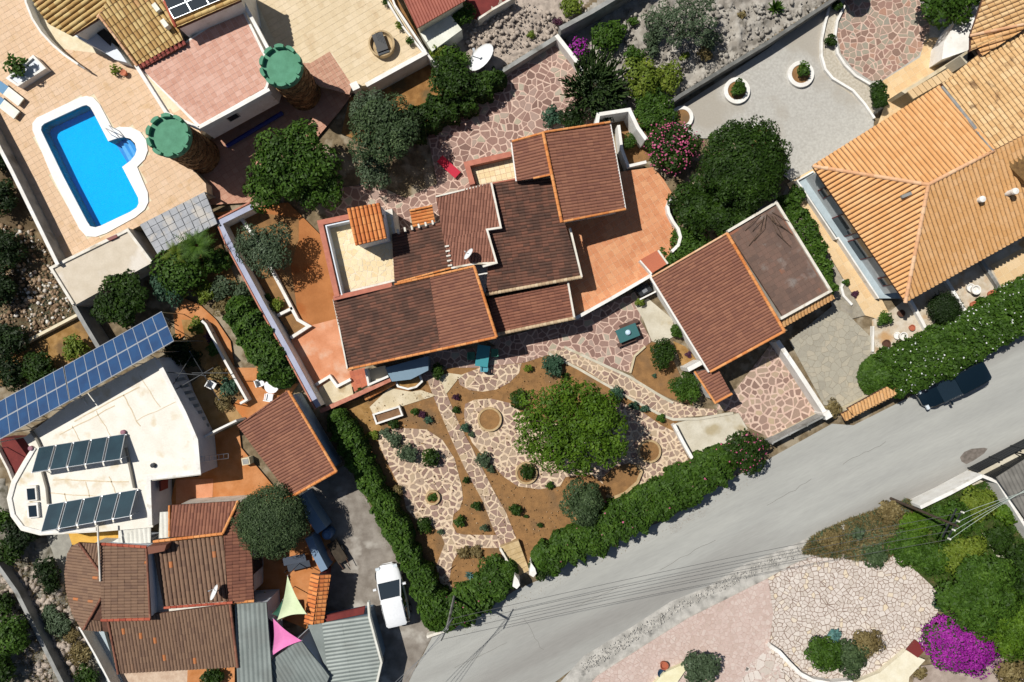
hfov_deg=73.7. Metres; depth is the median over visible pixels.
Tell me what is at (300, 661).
corrugated shed
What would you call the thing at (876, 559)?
shrub
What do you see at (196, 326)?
shrub
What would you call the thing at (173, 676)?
pale patio
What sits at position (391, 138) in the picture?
broadleaf tree
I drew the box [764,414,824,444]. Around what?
sliding gate
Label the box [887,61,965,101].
lean to roof
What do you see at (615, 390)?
shrub
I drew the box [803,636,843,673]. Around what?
shrub
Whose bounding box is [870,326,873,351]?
kerb wall
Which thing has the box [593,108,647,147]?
courtyard wall
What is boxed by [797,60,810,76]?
shrub
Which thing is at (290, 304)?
planter wall
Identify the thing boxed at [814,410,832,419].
gate pillar
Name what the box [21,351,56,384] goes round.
shrub
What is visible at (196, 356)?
shrub
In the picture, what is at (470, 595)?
hedge
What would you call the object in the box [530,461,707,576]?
hedge
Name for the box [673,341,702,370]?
pale yard
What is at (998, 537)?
shrub
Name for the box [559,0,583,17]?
shrub
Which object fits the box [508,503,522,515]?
shrub
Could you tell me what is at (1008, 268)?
tiled terrace
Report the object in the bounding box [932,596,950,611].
shrub
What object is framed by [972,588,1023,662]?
broadleaf tree
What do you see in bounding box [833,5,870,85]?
kerb wall
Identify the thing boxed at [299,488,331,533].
lane wall
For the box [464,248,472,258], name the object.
satellite dish
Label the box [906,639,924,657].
door mat hatch
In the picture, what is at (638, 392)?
walkway
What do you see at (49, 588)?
shrub
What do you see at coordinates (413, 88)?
dry plot
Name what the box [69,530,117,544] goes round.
yellow patio
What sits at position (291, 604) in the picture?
shade sail
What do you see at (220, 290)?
shrub
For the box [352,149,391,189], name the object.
broadleaf tree
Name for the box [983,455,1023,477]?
street fence
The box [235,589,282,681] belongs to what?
corrugated shed
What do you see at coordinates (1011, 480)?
ribbed carport
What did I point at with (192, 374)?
steel frame
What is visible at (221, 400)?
shrub
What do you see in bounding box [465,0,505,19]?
shed yard
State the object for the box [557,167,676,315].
raised terrace
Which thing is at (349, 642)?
corrugated garage
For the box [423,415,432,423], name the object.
shrub
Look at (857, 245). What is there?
window
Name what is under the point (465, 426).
shrub
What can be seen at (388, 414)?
raised planter
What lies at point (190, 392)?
outdoor stairs
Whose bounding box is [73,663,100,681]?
shrub
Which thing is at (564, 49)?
garden wall
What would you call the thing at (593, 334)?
stone terrace
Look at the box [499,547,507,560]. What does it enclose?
step wall
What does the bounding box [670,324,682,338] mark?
shrub
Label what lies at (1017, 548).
shrub
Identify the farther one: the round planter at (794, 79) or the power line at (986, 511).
the round planter at (794, 79)
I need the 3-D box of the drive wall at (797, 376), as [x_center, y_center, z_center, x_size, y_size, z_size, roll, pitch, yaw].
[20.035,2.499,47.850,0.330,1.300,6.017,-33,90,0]
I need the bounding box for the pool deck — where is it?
[0,0,427,257]
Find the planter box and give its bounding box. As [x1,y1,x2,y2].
[6,55,50,88]
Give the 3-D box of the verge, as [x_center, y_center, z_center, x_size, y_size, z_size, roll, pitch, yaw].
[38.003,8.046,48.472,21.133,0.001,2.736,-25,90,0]
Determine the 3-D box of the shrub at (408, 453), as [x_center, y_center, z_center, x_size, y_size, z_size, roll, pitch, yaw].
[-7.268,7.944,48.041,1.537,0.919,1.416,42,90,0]
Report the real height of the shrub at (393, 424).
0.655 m
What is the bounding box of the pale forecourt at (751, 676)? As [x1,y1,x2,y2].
[742,650,792,681]
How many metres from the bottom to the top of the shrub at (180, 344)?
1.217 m
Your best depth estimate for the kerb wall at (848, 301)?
48.20 m
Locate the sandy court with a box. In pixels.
[192,371,243,434]
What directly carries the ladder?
attached to the solar house at (150, 411)
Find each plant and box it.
[2,52,28,77]
[109,64,120,75]
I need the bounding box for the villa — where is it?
[32,0,280,137]
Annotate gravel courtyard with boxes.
[682,0,945,180]
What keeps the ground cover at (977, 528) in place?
on the green bank at (934, 584)
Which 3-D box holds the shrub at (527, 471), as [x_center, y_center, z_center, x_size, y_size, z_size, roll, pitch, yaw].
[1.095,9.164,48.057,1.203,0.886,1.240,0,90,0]
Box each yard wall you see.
[908,299,926,332]
[943,279,966,310]
[978,259,1000,290]
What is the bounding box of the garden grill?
[241,455,253,465]
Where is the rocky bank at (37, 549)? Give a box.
[0,478,106,681]
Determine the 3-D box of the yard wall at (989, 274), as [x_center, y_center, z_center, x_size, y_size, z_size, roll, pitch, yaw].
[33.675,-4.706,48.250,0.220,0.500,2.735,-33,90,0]
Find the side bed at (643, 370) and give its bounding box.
[631,342,692,405]
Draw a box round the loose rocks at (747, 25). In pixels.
[600,0,826,103]
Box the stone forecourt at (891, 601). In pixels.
[768,554,937,681]
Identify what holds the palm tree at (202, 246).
on the garden bed at (228, 274)
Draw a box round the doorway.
[97,28,118,47]
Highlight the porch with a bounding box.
[364,356,429,385]
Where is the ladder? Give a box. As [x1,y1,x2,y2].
[200,453,228,461]
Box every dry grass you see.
[801,498,914,561]
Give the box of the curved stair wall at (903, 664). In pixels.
[853,648,924,681]
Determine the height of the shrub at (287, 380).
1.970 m
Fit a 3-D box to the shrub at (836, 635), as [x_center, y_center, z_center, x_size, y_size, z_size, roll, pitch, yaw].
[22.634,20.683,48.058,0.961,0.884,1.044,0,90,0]
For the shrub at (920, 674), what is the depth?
48.11 m
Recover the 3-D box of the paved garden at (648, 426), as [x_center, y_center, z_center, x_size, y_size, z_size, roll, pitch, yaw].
[4.579,7.625,48.430,15.969,0.036,7.076,0,90,0]
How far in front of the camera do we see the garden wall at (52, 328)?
47.90 m
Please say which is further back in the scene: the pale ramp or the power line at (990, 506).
the pale ramp
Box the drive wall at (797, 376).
[769,340,825,412]
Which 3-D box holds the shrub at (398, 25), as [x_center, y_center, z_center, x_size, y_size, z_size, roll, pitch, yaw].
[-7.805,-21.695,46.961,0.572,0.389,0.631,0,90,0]
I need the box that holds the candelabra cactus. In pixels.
[558,40,629,117]
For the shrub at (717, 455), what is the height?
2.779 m
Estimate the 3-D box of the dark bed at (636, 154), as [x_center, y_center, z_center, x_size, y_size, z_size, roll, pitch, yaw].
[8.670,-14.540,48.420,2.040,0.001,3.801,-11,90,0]
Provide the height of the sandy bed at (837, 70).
0.001 m
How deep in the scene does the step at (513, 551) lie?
48.02 m
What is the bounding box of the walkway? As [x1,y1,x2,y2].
[550,348,716,417]
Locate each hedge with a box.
[222,293,297,388]
[326,406,449,623]
[404,66,507,145]
[420,557,518,632]
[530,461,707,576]
[775,194,838,294]
[856,274,1023,398]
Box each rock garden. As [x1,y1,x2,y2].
[427,0,588,77]
[566,0,823,112]
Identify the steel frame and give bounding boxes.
[165,317,218,399]
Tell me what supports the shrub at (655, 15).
on the rock garden at (622, 14)
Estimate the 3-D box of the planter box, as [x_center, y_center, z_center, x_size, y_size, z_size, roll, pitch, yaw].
[-33.298,-18.347,47.025,2.559,0.550,1.289,-40,90,0]
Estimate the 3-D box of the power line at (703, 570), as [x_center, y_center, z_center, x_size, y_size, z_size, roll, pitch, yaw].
[11.579,14.188,41.722,31.617,0.868,0.024,-12,90,0]
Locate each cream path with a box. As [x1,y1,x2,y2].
[370,388,435,412]
[440,373,462,393]
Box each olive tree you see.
[233,222,293,278]
[559,477,604,528]
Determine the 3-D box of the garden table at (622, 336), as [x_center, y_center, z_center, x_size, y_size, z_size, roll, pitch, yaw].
[8.090,-0.559,48.095,1.500,0.750,0.950,-22,90,0]
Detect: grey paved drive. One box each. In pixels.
[756,187,864,318]
[789,307,874,406]
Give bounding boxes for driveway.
[304,466,431,681]
[717,344,814,436]
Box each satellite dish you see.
[208,585,220,599]
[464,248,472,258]
[468,44,492,70]
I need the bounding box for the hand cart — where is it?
[327,539,349,569]
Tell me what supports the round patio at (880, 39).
on the gravel courtyard
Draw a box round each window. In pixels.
[159,479,167,490]
[226,113,240,121]
[253,553,262,574]
[817,187,829,198]
[832,214,855,236]
[847,237,872,259]
[877,276,891,285]
[900,192,911,198]
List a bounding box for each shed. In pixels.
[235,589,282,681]
[272,628,329,681]
[404,0,464,38]
[420,15,462,52]
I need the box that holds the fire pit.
[368,30,394,58]
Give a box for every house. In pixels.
[0,357,216,534]
[49,228,162,306]
[64,495,262,674]
[317,121,625,369]
[806,0,1023,302]
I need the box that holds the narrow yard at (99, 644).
[78,627,123,681]
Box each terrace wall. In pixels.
[365,50,428,94]
[386,0,422,51]
[575,274,651,319]
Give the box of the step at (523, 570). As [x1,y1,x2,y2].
[518,566,528,574]
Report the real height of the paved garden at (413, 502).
0.036 m
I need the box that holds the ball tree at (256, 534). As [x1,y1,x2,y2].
[230,481,310,560]
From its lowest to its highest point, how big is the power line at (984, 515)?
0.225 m
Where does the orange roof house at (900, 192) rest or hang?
on the ground at (412, 172)
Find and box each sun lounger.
[0,81,24,106]
[0,97,21,118]
[437,155,460,177]
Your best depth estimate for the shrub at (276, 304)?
47.78 m
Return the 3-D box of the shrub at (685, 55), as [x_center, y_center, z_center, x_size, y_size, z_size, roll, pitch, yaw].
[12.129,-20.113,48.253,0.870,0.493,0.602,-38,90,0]
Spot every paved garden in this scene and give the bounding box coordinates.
[378,428,502,590]
[464,399,687,497]
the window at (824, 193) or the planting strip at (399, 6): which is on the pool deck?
the planting strip at (399, 6)
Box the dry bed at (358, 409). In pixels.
[329,398,390,441]
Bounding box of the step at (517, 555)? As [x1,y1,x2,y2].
[507,550,523,559]
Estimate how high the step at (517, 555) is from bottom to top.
0.410 m
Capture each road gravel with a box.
[448,470,761,639]
[581,543,805,671]
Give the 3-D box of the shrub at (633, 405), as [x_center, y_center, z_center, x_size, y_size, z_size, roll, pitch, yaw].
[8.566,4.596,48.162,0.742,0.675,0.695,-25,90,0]
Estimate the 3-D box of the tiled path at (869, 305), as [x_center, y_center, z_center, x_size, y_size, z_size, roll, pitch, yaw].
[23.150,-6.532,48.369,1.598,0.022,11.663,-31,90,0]
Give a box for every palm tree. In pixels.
[159,237,184,263]
[172,226,223,266]
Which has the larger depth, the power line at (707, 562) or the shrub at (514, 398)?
the shrub at (514, 398)
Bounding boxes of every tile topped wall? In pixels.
[304,566,330,624]
[839,386,895,420]
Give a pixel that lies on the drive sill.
(794, 424)
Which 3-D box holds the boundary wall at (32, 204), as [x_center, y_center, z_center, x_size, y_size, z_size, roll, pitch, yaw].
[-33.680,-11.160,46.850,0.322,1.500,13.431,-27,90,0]
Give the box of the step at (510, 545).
[500,539,519,551]
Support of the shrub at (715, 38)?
on the rock garden at (622, 14)
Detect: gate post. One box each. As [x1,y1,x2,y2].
[513,573,519,588]
[528,559,536,576]
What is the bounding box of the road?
[409,336,1023,681]
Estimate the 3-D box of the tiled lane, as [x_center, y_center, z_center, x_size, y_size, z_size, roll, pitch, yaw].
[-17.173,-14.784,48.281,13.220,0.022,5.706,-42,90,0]
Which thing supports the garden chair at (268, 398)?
on the orange path at (231, 475)
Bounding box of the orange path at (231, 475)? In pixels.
[171,299,335,628]
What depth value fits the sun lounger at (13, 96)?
46.95 m
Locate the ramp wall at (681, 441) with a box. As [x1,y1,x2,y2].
[671,423,692,458]
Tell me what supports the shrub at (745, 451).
on the ground at (412, 172)
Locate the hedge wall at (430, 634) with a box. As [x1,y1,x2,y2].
[426,614,482,637]
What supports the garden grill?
on the ground at (412, 172)
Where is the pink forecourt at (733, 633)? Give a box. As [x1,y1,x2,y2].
[592,579,781,681]
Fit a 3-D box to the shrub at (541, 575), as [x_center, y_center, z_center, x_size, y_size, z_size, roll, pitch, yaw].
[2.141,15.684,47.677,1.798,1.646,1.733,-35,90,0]
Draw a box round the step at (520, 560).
[514,556,525,563]
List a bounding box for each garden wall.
[0,562,72,681]
[2,314,77,354]
[72,306,109,347]
[204,417,245,437]
[477,0,514,26]
[495,36,555,81]
[555,34,583,74]
[767,642,852,681]
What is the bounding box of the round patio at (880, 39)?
[837,0,929,80]
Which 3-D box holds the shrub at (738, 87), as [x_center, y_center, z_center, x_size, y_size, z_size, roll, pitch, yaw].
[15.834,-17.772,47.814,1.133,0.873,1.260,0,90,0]
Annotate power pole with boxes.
[441,595,454,640]
[889,497,964,539]
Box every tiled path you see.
[787,37,968,183]
[788,182,887,318]
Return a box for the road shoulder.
[561,509,902,681]
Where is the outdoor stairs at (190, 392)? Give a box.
[175,377,211,431]
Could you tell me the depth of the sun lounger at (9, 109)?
46.95 m
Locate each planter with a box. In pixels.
[372,405,403,424]
[396,375,423,389]
[425,490,439,504]
[477,407,501,431]
[515,462,537,483]
[637,439,660,462]
[671,106,692,127]
[723,77,749,104]
[787,61,813,87]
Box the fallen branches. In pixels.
[745,212,793,246]
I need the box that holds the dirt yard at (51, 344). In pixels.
[0,318,95,385]
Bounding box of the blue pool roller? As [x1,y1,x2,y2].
[225,111,283,147]
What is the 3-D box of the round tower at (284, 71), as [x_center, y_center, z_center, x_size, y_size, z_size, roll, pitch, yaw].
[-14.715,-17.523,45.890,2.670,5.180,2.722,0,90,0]
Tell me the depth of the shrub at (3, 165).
46.92 m
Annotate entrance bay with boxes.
[929,3,978,77]
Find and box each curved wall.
[24,0,84,69]
[665,199,681,252]
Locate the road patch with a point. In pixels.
(968, 456)
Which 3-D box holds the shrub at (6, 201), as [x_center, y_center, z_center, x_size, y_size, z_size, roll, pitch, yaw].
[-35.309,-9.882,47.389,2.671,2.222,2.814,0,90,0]
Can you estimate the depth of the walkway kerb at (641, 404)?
48.35 m
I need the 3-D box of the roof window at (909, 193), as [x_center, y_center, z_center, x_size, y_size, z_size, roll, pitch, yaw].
[25.206,-9.333,43.660,0.650,0.180,0.200,-22,90,0]
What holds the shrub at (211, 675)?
on the ground at (412, 172)
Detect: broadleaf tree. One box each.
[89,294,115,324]
[94,268,150,327]
[242,165,289,213]
[248,117,343,201]
[292,158,343,211]
[347,92,421,165]
[349,87,384,120]
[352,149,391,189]
[427,54,471,102]
[512,376,628,477]
[657,0,718,48]
[666,169,732,235]
[696,114,792,214]
[708,186,759,236]
[919,0,980,29]
[933,552,1023,636]
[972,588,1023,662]
[990,552,1023,598]
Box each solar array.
[0,367,81,448]
[31,434,129,472]
[40,489,138,531]
[64,311,180,400]
[164,0,219,18]
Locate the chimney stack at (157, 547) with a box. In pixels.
[147,541,172,553]
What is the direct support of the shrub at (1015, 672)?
on the ground at (412, 172)
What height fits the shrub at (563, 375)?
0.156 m
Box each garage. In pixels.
[308,600,384,681]
[649,201,834,403]
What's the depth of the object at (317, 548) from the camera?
46.94 m
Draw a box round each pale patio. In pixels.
[121,670,187,681]
[635,299,672,342]
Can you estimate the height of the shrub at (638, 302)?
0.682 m
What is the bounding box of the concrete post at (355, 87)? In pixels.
[350,81,363,98]
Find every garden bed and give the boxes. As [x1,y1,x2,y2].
[156,226,262,367]
[353,355,689,606]
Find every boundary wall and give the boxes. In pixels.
[0,128,65,265]
[392,0,437,67]
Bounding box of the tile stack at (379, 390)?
[364,381,395,399]
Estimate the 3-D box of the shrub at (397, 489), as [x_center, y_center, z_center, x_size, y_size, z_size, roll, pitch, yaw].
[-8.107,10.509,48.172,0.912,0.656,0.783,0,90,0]
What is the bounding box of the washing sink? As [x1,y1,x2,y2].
[634,282,655,299]
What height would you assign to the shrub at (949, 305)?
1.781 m
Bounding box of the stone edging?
[629,346,645,372]
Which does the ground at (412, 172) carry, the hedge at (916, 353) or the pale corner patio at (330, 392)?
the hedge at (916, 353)
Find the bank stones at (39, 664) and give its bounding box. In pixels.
[0,546,97,681]
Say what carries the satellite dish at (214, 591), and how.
attached to the brown roof house at (158, 612)
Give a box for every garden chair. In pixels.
[205,380,218,389]
[254,380,264,387]
[263,393,274,401]
[467,352,474,359]
[480,366,487,371]
[491,349,497,356]
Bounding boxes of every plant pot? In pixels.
[120,69,127,75]
[882,339,890,346]
[893,332,898,338]
[897,310,904,316]
[898,332,907,339]
[908,324,915,330]
[965,283,973,291]
[969,285,980,294]
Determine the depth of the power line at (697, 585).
42.00 m
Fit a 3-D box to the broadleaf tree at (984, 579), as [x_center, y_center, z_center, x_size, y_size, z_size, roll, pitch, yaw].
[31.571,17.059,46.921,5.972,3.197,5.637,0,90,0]
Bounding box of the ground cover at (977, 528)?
[887,481,1023,594]
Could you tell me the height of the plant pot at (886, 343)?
0.350 m
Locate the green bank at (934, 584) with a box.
[911,483,1023,664]
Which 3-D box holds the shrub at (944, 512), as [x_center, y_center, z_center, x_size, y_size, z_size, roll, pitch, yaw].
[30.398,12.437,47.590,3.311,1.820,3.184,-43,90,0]
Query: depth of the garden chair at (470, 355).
48.02 m
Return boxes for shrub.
[0,154,8,172]
[0,178,18,217]
[0,228,29,271]
[0,268,18,307]
[0,321,30,365]
[0,357,26,391]
[0,506,10,533]
[0,538,24,565]
[0,592,15,616]
[0,608,30,658]
[0,648,17,681]
[1,519,40,550]
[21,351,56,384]
[32,556,61,585]
[41,603,58,622]
[42,578,61,595]
[44,612,71,639]
[62,333,91,361]
[62,626,80,643]
[67,640,91,666]
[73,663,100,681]
[147,245,206,297]
[150,273,183,306]
[162,334,191,365]
[183,348,202,367]
[187,315,203,335]
[192,277,214,304]
[199,668,224,681]
[202,247,233,273]
[203,331,213,343]
[205,341,218,356]
[209,275,234,301]
[209,364,224,380]
[212,297,226,316]
[214,393,231,411]
[219,376,237,396]
[229,278,251,295]
[264,293,272,300]
[266,356,296,388]
[269,297,283,311]
[366,430,378,439]
[379,427,391,437]
[386,431,401,447]
[388,420,398,429]
[390,485,402,495]
[395,21,402,29]
[395,442,417,462]
[405,36,413,44]
[410,408,418,415]
[416,516,431,534]
[418,411,425,418]
[422,447,439,466]
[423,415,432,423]
[427,493,437,501]
[428,44,448,61]
[431,362,444,380]
[439,43,470,71]
[452,1,476,25]
[452,393,459,399]
[452,405,459,412]
[453,514,465,527]
[456,545,469,558]
[459,422,468,432]
[462,476,469,482]
[470,501,480,510]
[470,545,481,558]
[474,451,490,468]
[477,552,506,581]
[479,524,488,531]
[486,464,494,472]
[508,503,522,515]
[509,388,528,409]
[519,463,535,479]
[523,365,532,371]
[526,30,535,38]
[528,559,551,581]
[541,104,562,128]
[542,353,564,376]
[545,481,553,489]
[552,17,562,24]
[558,103,587,126]
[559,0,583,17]
[561,372,569,378]
[568,36,591,60]
[575,78,628,122]
[590,20,622,51]
[608,385,623,402]
[609,20,627,40]
[623,45,645,65]
[623,56,663,97]
[623,132,637,149]
[626,16,638,25]
[628,401,638,409]
[632,84,665,112]
[633,94,678,139]
[634,298,644,305]
[639,5,667,35]
[640,405,648,411]
[643,26,662,45]
[644,40,658,57]
[644,116,704,175]
[650,337,676,370]
[656,59,683,94]
[656,414,664,422]
[659,247,679,267]
[667,370,700,404]
[669,221,710,258]
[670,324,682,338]
[672,443,737,499]
[679,51,689,60]
[681,650,721,681]
[684,351,691,357]
[696,43,712,61]
[699,23,722,51]
[720,428,768,475]
[730,78,745,95]
[737,10,746,18]
[788,184,806,203]
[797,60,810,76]
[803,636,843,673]
[819,529,844,551]
[824,33,836,46]
[825,397,842,418]
[827,629,841,642]
[832,0,843,10]
[832,638,868,680]
[842,279,849,285]
[850,290,858,297]
[850,526,865,540]
[851,629,886,658]
[861,542,888,569]
[869,79,887,97]
[870,91,889,108]
[876,500,903,524]
[877,310,893,325]
[884,527,930,567]
[898,511,934,543]
[913,666,927,680]
[914,540,952,575]
[918,610,1002,679]
[923,498,975,544]
[925,290,964,324]
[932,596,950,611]
[934,532,988,581]
[959,484,998,523]
[983,524,1014,555]
[993,658,1023,681]
[994,502,1017,525]
[1006,541,1023,560]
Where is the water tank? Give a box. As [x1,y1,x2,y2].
[322,526,335,539]
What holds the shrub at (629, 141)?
on the dark bed at (636, 154)
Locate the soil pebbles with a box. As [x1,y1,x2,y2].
[361,358,684,587]
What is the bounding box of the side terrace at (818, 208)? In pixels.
[794,171,900,298]
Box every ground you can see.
[0,0,1023,681]
[913,657,1023,681]
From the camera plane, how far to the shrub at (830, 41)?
47.82 m
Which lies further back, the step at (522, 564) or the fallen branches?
the step at (522, 564)
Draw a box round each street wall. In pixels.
[910,470,982,508]
[972,471,1023,537]
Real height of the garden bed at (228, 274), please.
0.001 m
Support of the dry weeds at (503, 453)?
on the garden bed at (539, 500)
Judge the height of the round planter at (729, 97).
0.350 m
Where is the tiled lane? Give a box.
[201,88,352,204]
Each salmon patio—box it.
[176,479,212,503]
[187,667,234,681]
[291,319,352,390]
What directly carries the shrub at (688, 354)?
on the pale yard at (681, 350)
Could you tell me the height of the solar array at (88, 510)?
1.122 m
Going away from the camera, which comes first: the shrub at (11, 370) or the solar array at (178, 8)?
the solar array at (178, 8)
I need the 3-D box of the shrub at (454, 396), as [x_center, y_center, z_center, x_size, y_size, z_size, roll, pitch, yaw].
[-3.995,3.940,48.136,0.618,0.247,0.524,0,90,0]
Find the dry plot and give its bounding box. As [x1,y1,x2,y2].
[341,64,440,147]
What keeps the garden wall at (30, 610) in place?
on the rocky bank at (37, 549)
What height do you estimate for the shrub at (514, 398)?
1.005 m
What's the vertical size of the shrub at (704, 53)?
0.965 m
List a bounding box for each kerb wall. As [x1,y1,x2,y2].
[819,6,875,118]
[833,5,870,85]
[839,279,852,305]
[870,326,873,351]
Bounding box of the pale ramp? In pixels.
[675,413,746,458]
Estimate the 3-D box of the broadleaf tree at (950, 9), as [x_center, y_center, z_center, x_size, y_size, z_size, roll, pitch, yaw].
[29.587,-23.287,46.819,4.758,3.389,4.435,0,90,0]
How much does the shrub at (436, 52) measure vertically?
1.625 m
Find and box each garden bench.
[617,337,635,347]
[619,319,638,328]
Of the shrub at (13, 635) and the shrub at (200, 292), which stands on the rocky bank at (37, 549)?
the shrub at (13, 635)
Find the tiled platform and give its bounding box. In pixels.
[638,250,667,273]
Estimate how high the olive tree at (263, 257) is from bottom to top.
3.340 m
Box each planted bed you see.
[181,320,242,399]
[230,213,304,334]
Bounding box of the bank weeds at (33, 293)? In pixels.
[0,225,73,344]
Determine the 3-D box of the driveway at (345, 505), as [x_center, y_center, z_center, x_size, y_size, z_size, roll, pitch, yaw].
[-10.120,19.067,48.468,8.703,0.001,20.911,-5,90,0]
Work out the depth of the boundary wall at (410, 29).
46.80 m
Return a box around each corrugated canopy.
[113,527,158,542]
[159,512,167,537]
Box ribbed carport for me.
[988,452,1023,520]
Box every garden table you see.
[264,381,277,392]
[475,345,490,366]
[615,323,639,342]
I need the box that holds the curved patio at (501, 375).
[458,363,521,391]
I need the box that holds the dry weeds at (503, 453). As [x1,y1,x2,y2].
[374,365,685,572]
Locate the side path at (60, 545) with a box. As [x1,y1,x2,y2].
[46,534,71,576]
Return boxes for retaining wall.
[216,202,324,409]
[319,377,390,412]
[558,0,631,39]
[665,0,839,108]
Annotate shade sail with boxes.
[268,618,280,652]
[272,586,294,619]
[272,615,309,655]
[277,563,308,619]
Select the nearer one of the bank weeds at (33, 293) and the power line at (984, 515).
the power line at (984, 515)
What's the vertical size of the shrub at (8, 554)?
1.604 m
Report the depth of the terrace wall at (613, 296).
46.75 m
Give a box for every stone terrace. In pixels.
[324,45,612,231]
[421,292,650,380]
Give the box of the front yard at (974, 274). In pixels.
[872,237,1023,352]
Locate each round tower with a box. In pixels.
[145,113,219,173]
[259,43,320,110]
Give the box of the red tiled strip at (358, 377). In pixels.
[349,368,366,390]
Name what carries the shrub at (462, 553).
on the garden bed at (539, 500)
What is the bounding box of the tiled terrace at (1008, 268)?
[991,248,1023,285]
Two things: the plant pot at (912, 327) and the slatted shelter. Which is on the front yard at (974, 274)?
the plant pot at (912, 327)
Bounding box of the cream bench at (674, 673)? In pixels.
[653,662,684,681]
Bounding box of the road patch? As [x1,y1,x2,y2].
[960,448,986,463]
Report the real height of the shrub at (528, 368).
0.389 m
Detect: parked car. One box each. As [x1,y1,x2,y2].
[373,562,411,627]
[915,362,991,409]
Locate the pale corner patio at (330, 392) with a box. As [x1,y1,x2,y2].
[319,380,352,405]
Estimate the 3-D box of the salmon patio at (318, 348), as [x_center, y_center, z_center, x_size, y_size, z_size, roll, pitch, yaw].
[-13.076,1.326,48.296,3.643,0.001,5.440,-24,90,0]
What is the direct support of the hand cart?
on the driveway at (345, 505)
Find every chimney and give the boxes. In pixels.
[977,196,985,202]
[1004,188,1018,195]
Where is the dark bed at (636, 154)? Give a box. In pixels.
[620,119,649,163]
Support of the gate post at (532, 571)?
on the garden bed at (539, 500)
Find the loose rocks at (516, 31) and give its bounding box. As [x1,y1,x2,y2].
[462,0,564,58]
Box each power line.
[442,539,948,639]
[449,522,954,625]
[449,530,953,631]
[456,513,959,617]
[951,491,1022,538]
[955,491,1023,529]
[960,492,1022,520]
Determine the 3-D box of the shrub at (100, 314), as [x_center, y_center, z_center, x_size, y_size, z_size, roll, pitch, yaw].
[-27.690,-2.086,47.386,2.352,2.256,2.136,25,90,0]
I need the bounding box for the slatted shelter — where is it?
[140,192,220,255]
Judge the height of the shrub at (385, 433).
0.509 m
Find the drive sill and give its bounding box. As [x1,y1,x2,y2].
[772,414,814,435]
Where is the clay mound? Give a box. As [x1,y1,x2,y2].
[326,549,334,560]
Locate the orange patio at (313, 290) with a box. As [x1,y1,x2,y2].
[214,202,335,324]
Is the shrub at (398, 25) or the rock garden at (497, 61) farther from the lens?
the rock garden at (497, 61)
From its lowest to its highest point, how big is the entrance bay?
3.530 m
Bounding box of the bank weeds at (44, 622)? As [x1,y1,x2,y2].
[0,556,94,681]
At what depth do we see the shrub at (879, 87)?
47.35 m
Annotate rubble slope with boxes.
[0,168,75,347]
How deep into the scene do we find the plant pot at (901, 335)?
47.94 m
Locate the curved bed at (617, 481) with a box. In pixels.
[601,463,642,498]
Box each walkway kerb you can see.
[549,353,732,420]
[564,346,672,403]
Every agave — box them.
[464,572,472,579]
[767,0,785,16]
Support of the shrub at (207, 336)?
on the planted bed at (198, 342)
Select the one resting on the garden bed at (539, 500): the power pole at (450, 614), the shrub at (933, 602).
the power pole at (450, 614)
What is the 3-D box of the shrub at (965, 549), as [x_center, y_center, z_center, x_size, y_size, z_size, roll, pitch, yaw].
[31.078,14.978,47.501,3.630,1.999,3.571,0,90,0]
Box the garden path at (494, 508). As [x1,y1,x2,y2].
[427,377,515,543]
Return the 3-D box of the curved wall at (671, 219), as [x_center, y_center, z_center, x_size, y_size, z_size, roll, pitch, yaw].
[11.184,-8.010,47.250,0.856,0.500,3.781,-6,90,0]
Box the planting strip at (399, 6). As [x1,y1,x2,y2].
[390,0,423,46]
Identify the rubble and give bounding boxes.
[0,223,71,343]
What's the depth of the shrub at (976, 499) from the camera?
47.19 m
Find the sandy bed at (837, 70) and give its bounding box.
[823,10,883,113]
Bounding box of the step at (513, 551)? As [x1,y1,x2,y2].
[504,545,521,556]
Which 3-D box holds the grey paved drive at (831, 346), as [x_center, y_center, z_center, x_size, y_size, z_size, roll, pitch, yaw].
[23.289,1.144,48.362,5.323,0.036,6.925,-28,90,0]
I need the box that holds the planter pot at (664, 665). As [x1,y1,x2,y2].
[660,661,668,669]
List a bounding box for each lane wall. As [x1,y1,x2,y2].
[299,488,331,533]
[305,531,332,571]
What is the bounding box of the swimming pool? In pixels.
[32,96,148,236]
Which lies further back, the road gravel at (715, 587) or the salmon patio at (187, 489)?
the road gravel at (715, 587)
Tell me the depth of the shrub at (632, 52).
47.42 m
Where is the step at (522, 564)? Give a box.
[518,561,526,569]
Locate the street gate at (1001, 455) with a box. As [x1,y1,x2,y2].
[967,439,1023,471]
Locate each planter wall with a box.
[201,320,251,403]
[240,219,312,338]
[277,307,290,316]
[315,374,351,387]
[614,125,646,170]
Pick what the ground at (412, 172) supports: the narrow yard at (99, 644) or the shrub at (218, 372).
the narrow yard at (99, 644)
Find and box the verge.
[914,449,1023,507]
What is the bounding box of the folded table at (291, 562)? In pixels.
[282,553,310,572]
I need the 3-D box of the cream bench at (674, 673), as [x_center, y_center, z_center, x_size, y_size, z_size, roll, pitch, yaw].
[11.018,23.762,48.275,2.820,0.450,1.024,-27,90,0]
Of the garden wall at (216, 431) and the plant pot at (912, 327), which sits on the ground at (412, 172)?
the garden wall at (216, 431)
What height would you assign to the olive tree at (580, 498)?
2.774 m
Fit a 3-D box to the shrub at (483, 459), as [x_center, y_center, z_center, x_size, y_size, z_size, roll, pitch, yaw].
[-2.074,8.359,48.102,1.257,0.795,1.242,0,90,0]
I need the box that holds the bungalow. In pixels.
[237,390,341,496]

